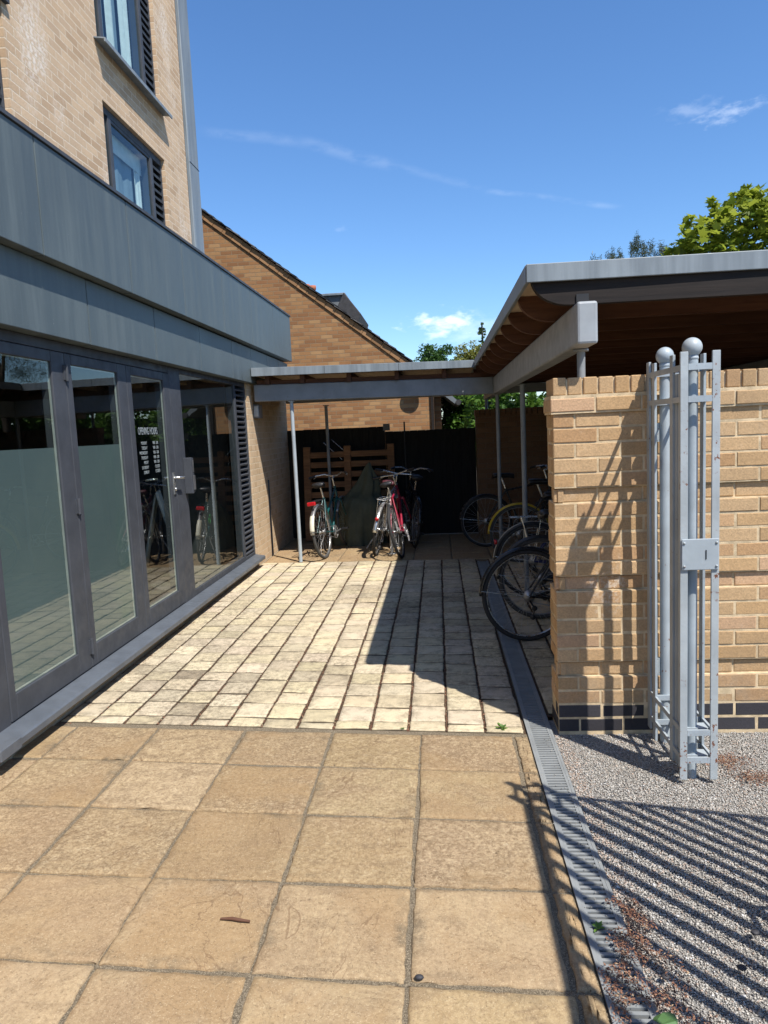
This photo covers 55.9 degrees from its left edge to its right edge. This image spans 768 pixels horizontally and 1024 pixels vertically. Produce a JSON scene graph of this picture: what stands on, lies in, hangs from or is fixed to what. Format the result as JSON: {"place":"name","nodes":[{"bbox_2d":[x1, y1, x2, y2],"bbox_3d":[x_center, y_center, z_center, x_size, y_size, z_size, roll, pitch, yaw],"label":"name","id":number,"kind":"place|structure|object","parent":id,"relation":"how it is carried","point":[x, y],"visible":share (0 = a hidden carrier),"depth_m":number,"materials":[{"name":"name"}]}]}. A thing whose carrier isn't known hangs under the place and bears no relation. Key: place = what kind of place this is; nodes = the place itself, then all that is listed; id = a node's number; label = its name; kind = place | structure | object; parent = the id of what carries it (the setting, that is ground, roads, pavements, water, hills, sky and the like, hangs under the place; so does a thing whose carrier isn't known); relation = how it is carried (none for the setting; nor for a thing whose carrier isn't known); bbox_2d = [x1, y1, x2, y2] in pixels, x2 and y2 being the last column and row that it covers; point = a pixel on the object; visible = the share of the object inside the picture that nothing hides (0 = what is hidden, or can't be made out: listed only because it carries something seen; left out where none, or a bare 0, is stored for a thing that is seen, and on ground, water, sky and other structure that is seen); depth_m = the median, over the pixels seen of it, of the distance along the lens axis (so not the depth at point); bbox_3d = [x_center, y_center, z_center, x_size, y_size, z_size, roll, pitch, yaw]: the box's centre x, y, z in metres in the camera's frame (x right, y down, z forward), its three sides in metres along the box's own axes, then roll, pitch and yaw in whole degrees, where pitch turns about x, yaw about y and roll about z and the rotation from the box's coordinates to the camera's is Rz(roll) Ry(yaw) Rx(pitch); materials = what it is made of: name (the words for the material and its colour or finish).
{"place":"outdoors","nodes":[
{"label":"outdoors","id":0,"kind":"place"},
{"bbox_2d":[0,722,609,1023],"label":"sandstone paving","id":1,"kind":"structure","parent":0,"point":[489,938],"depth_m":2.63,"materials":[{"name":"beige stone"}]},
{"bbox_2d":[220,917,249,922],"bbox_3d":[-0.500,1.368,2.429,0.105,0.013,0.013,-1,7,13],"label":"twig","id":2,"kind":"object","parent":1,"relation":"on","point":[235,919],"visible":1,"depth_m":2.42,"materials":[{"name":"brown wood"}]},
{"bbox_2d":[415,974,423,979],"bbox_3d":[0.104,1.377,2.140,0.029,0.014,0.018,-2,7,4],"label":"pebble","id":3,"kind":"object","parent":1,"relation":"on","point":[419,976],"visible":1,"depth_m":2.13,"materials":[{"name":"grey stone"}]},
{"bbox_2d":[59,557,554,733],"bbox_3d":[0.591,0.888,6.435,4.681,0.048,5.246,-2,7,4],"label":"sett paving","id":4,"kind":"structure","parent":0,"point":[464,711],"depth_m":5.21,"materials":[{"name":"beige stone"}]},
{"bbox_2d":[497,722,506,729],"bbox_3d":[0.631,1.143,3.872,0.065,0.034,0.063,1,8,30],"label":"weed","id":5,"kind":"object","parent":4,"relation":"on","point":[502,726],"visible":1,"depth_m":3.88,"materials":[{"name":"green plant"}]},
{"bbox_2d":[479,509,552,640],"bbox_3d":[1.585,0.413,5.395,1.778,1.052,0.626,-3,4,-1],"label":"bicycle","id":6,"kind":"object","parent":4,"relation":"on","point":[529,595],"visible":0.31,"depth_m":5.37,"materials":[{"name":"black paint"}]},
{"bbox_2d":[488,479,548,561],"bbox_3d":[2.087,0.052,8.355,1.778,1.052,0.627,-2,10,4],"label":"bicycle","id":7,"kind":"object","parent":4,"relation":"on","point":[504,509],"visible":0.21,"depth_m":8.37,"materials":[{"name":"black paint"}]},
{"bbox_2d":[493,492,551,594],"bbox_3d":[1.904,0.248,6.644,1.706,1.067,0.617,-4,7,-10],"label":"bicycle","id":8,"kind":"object","parent":4,"relation":"on","point":[509,533],"visible":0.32,"depth_m":6.73,"materials":[{"name":"blue paint"}]},
{"bbox_2d":[496,535,552,618],"bbox_3d":[1.810,0.333,5.925,1.698,1.070,0.614,0,7,20],"label":"bicycle","id":9,"kind":"object","parent":4,"relation":"on","point":[529,540],"visible":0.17,"depth_m":5.94,"materials":[{"name":"black paint"}]},
{"bbox_2d":[519,517,552,576],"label":"bicycle","id":10,"kind":"object","parent":4,"relation":"on","point":[521,537],"visible":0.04,"depth_m":7.59,"materials":[{"name":"black paint"}]},
{"bbox_2d":[264,532,548,562],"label":"back paving","id":11,"kind":"structure","parent":0,"point":[435,547],"depth_m":9.70,"materials":[{"name":"stone"}]},
{"bbox_2d":[307,471,348,558],"bbox_3d":[-0.748,0.004,9.786,0.568,1.077,1.731,-3,7,0],"label":"bicycle","id":12,"kind":"object","parent":11,"relation":"on","point":[325,511],"visible":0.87,"depth_m":9.53,"materials":[{"name":"teal paint"}]},
{"bbox_2d":[303,443,396,540],"bbox_3d":[-0.507,-0.297,10.800,1.360,1.385,0.324,-2,7,4],"label":"wooden pallet","id":13,"kind":"object","parent":11,"relation":"on","point":[347,464],"visible":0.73,"depth_m":10.78,"materials":[{"name":"brown wood"}]},
{"bbox_2d":[332,462,389,546],"bbox_3d":[-0.354,-0.129,10.433,0.893,1.160,0.640,-2,7,4],"label":"garden cover","id":14,"kind":"object","parent":11,"relation":"on","point":[360,498],"visible":0.7,"depth_m":10.22,"materials":[{"name":"fabric"}]},
{"bbox_2d":[287,422,477,537],"bbox_3d":[-0.021,-0.491,10.999,2.846,1.720,0.100,-2,7,4],"label":"board fence","id":15,"kind":"object","parent":11,"relation":"on","point":[446,490],"visible":0.68,"depth_m":10.96,"materials":[{"name":"black wood"}]},
{"bbox_2d":[367,468,418,555],"bbox_3d":[0.057,-0.015,9.818,0.615,1.052,1.778,10,9,9],"label":"bicycle","id":16,"kind":"object","parent":11,"relation":"on","point":[376,527],"visible":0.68,"depth_m":9.36,"materials":[{"name":"silver metal"}]},
{"bbox_2d":[387,492,398,554],"bbox_3d":[0.113,0.129,9.735,0.120,0.764,0.790,-2,7,4],"label":"bike stand","id":17,"kind":"object","parent":11,"relation":"on","point":[392,552],"visible":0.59,"depth_m":9.43,"materials":[{"name":"silver metal"}]},
{"bbox_2d":[373,468,417,557],"bbox_3d":[0.205,0.006,9.590,0.615,1.052,1.738,-14,4,12],"label":"bicycle","id":18,"kind":"object","parent":11,"relation":"on","point":[400,522],"visible":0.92,"depth_m":9.38,"materials":[{"name":"red paint"}]},
{"bbox_2d":[390,466,433,547],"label":"bicycle","id":19,"kind":"object","parent":11,"relation":"on","point":[413,522],"visible":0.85,"depth_m":10.06,"materials":[{"name":"black paint"}]},
{"bbox_2d":[459,465,551,546],"bbox_3d":[1.881,-0.091,9.605,1.699,1.070,0.615,-5,7,-17],"label":"bicycle","id":20,"kind":"object","parent":11,"relation":"on","point":[468,503],"visible":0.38,"depth_m":9.61,"materials":[{"name":"black paint"}]},
{"bbox_2d":[251,250,767,590],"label":"bike shelter","id":21,"kind":"object","parent":11,"relation":"on","point":[607,317],"visible":0.88,"depth_m":5.15,"materials":[{"name":"metal"}]},
{"bbox_2d":[474,406,551,534],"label":"brick wall","id":22,"kind":"structure","parent":11,"relation":"on","point":[510,440],"depth_m":10.65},
{"bbox_2d":[660,183,767,365],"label":"maple tree","id":23,"kind":"object","parent":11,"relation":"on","point":[751,203],"visible":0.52,"depth_m":8.16,"materials":[{"name":"green plant"}]},
{"bbox_2d":[187,0,767,416],"label":"sky","id":24,"kind":"structure","parent":0,"point":[409,160],"materials":[{"name":"blue"}]},
{"bbox_2d":[548,720,767,1023],"bbox_3d":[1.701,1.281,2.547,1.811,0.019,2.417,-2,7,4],"label":"gravel","id":25,"kind":"structure","parent":0,"point":[731,999],"depth_m":2.73,"materials":[{"name":"grey gravel"}]},
{"bbox_2d":[543,368,767,734],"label":"brick wall","id":26,"kind":"structure","parent":25,"relation":"on","point":[597,461],"depth_m":3.67,"materials":[{"name":"beige brick"}]},
{"bbox_2d":[597,896,723,1023],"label":"fallen flakes","id":27,"kind":"object","parent":25,"relation":"on","point":[627,963],"visible":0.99,"depth_m":2.12,"materials":[{"name":"brown plant"}]},
{"bbox_2d":[653,1012,677,1023],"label":"fallen leaf","id":28,"kind":"object","parent":27,"relation":"on","point":[666,1018],"visible":1,"depth_m":1.92,"materials":[{"name":"green plant"}]},
{"bbox_2d":[661,974,669,979],"bbox_3d":[0.816,1.347,2.097,0.024,0.011,0.020,-2,7,4],"label":"stone","id":29,"kind":"object","parent":25,"relation":"on","point":[664,976],"visible":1,"depth_m":2.09,"materials":[{"name":"grey stone"}]},
{"bbox_2d":[646,337,720,779],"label":"metal gate","id":30,"kind":"structure","parent":25,"relation":"on","point":[686,553],"depth_m":3.22,"materials":[{"name":"metal"}]},
{"bbox_2d":[704,752,767,787],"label":"fallen petals","id":31,"kind":"object","parent":25,"relation":"on","point":[749,776],"visible":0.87,"depth_m":3.30,"materials":[{"name":"brown plant"}]},
{"bbox_2d":[737,964,746,970],"bbox_3d":[1.048,1.334,2.119,0.029,0.013,0.023,-2,7,4],"label":"stone","id":32,"kind":"object","parent":25,"relation":"on","point":[741,967],"visible":1,"depth_m":2.11,"materials":[{"name":"grey stone"}]},
{"bbox_2d":[751,929,759,934],"bbox_3d":[1.159,1.313,2.259,0.026,0.012,0.022,-2,7,4],"label":"stone","id":33,"kind":"object","parent":25,"relation":"on","point":[754,932],"visible":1,"depth_m":2.25,"materials":[{"name":"grey stone"}]},
{"label":"ground","id":34,"kind":"structure","parent":0,"visible":0},
{"bbox_2d":[0,0,293,765],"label":"brick building","id":35,"kind":"structure","parent":34,"relation":"on","point":[142,333],"depth_m":6.00,"materials":[{"name":"brick"}]},
{"bbox_2d":[0,62,4,108],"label":"window","id":36,"kind":"structure","parent":35,"relation":"in","point":[2,103],"depth_m":5.68,"materials":[{"name":"grey glass"}]},
{"bbox_2d":[0,341,91,721],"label":"folding door","id":37,"kind":"structure","parent":35,"relation":"in","point":[44,617],"depth_m":4.24,"materials":[{"name":"clear glass"}]},
{"bbox_2d":[62,353,146,666],"bbox_3d":[-1.949,-0.038,5.055,0.097,2.021,0.925,-2,7,4],"label":"folding door","id":38,"kind":"structure","parent":35,"relation":"in","point":[106,505],"depth_m":5.10,"materials":[{"name":"clear glass"}]},
{"bbox_2d":[93,0,172,118],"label":"window","id":39,"kind":"structure","parent":35,"relation":"in","point":[142,73],"depth_m":8.46,"materials":[{"name":"grey glass"}]},
{"bbox_2d":[103,106,165,224],"bbox_3d":[-2.896,-3.678,8.248,0.173,1.210,1.682,-2,7,4],"label":"window","id":40,"kind":"structure","parent":35,"relation":"in","point":[124,150],"depth_m":8.39,"materials":[{"name":"grey glass"}]},
{"bbox_2d":[125,365,185,628],"bbox_3d":[-1.889,-0.145,5.967,0.209,2.021,0.906,-2,7,4],"label":"folding door","id":41,"kind":"structure","parent":35,"relation":"in","point":[164,605],"depth_m":6.18,"materials":[{"name":"grey glass"}]},
{"bbox_2d":[179,369,255,594],"bbox_3d":[-1.778,-0.384,7.755,0.110,2.094,2.240,-2,7,4],"label":"fixed window","id":42,"kind":"structure","parent":35,"relation":"in","point":[238,434],"depth_m":8.43,"materials":[{"name":"grey glass"}]},
{"bbox_2d":[253,404,262,417],"bbox_3d":[-1.590,-1.267,9.115,0.074,0.170,0.182,-2,7,4],"label":"wall lamp","id":43,"kind":"object","parent":35,"relation":"attached to","point":[257,409],"visible":1,"depth_m":9.03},
{"bbox_2d":[201,208,460,443],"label":"brick house","id":44,"kind":"structure","parent":34,"relation":"on","point":[329,329],"depth_m":14.31,"materials":[{"name":"brick"}]},
{"bbox_2d":[413,343,454,361],"bbox_3d":[2.430,-4.904,32.515,2.182,5.402,2.513,-2,7,4],"label":"broadleaf tree","id":45,"kind":"object","parent":34,"relation":"on","point":[430,353],"visible":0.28,"depth_m":31.92,"materials":[{"name":"green plant"}]},
{"bbox_2d":[452,340,482,360],"bbox_3d":[3.622,-4.460,29.523,2.511,5.072,2.244,-2,7,4],"label":"garden tree","id":46,"kind":"object","parent":34,"relation":"on","point":[471,353],"visible":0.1,"depth_m":28.89,"materials":[{"name":"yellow plant"}]},
{"bbox_2d":[441,395,511,428],"bbox_3d":[2.017,-1.759,16.233,1.846,2.890,1.485,-1,7,15],"label":"bushy tree","id":47,"kind":"object","parent":34,"relation":"on","point":[452,417],"visible":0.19,"depth_m":15.82,"materials":[{"name":"green plant"}]},
{"bbox_2d":[477,322,486,342],"bbox_3d":[4.196,-4.993,30.508,1.080,5.853,1.201,-4,7,-13],"label":"conifer tree","id":48,"kind":"object","parent":34,"relation":"on","point":[480,331],"visible":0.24,"depth_m":30.07,"materials":[{"name":"green plant"}]},
{"bbox_2d":[457,382,545,469],"bbox_3d":[5.201,-1.534,13.562,7.650,2.737,1.744,-2,7,4],"label":"laurel hedge","id":49,"kind":"object","parent":34,"relation":"on","point":[532,399],"visible":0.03,"depth_m":13.36,"materials":[{"name":"green plant"}]},
{"bbox_2d":[477,561,658,1023],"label":"drain channel","id":50,"kind":"object","parent":34,"relation":"on","point":[582,876],"visible":0.82,"depth_m":2.77,"materials":[{"name":"grey metal"}]},
{"bbox_2d":[544,733,646,1019],"bbox_3d":[0.736,1.292,2.672,0.143,0.005,2.294,-2,7,4],"label":"loose grit","id":51,"kind":"object","parent":50,"relation":"on","point":[591,866],"visible":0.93,"depth_m":2.73,"materials":[{"name":"gravel"}]},
{"bbox_2d":[593,921,604,931],"bbox_3d":[0.686,1.327,2.316,0.042,0.016,0.048,-2,7,4],"label":"weed","id":52,"kind":"object","parent":50,"relation":"on","point":[597,925],"visible":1,"depth_m":2.32,"materials":[{"name":"green plant"}]},
{"bbox_2d":[587,231,676,260],"bbox_3d":[4.506,-2.445,12.938,2.194,4.759,1.781,-2,7,4],"label":"yew tree","id":53,"kind":"object","parent":34,"relation":"on","point":[636,247],"visible":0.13,"depth_m":12.40,"materials":[{"name":"green plant"}]}
]}

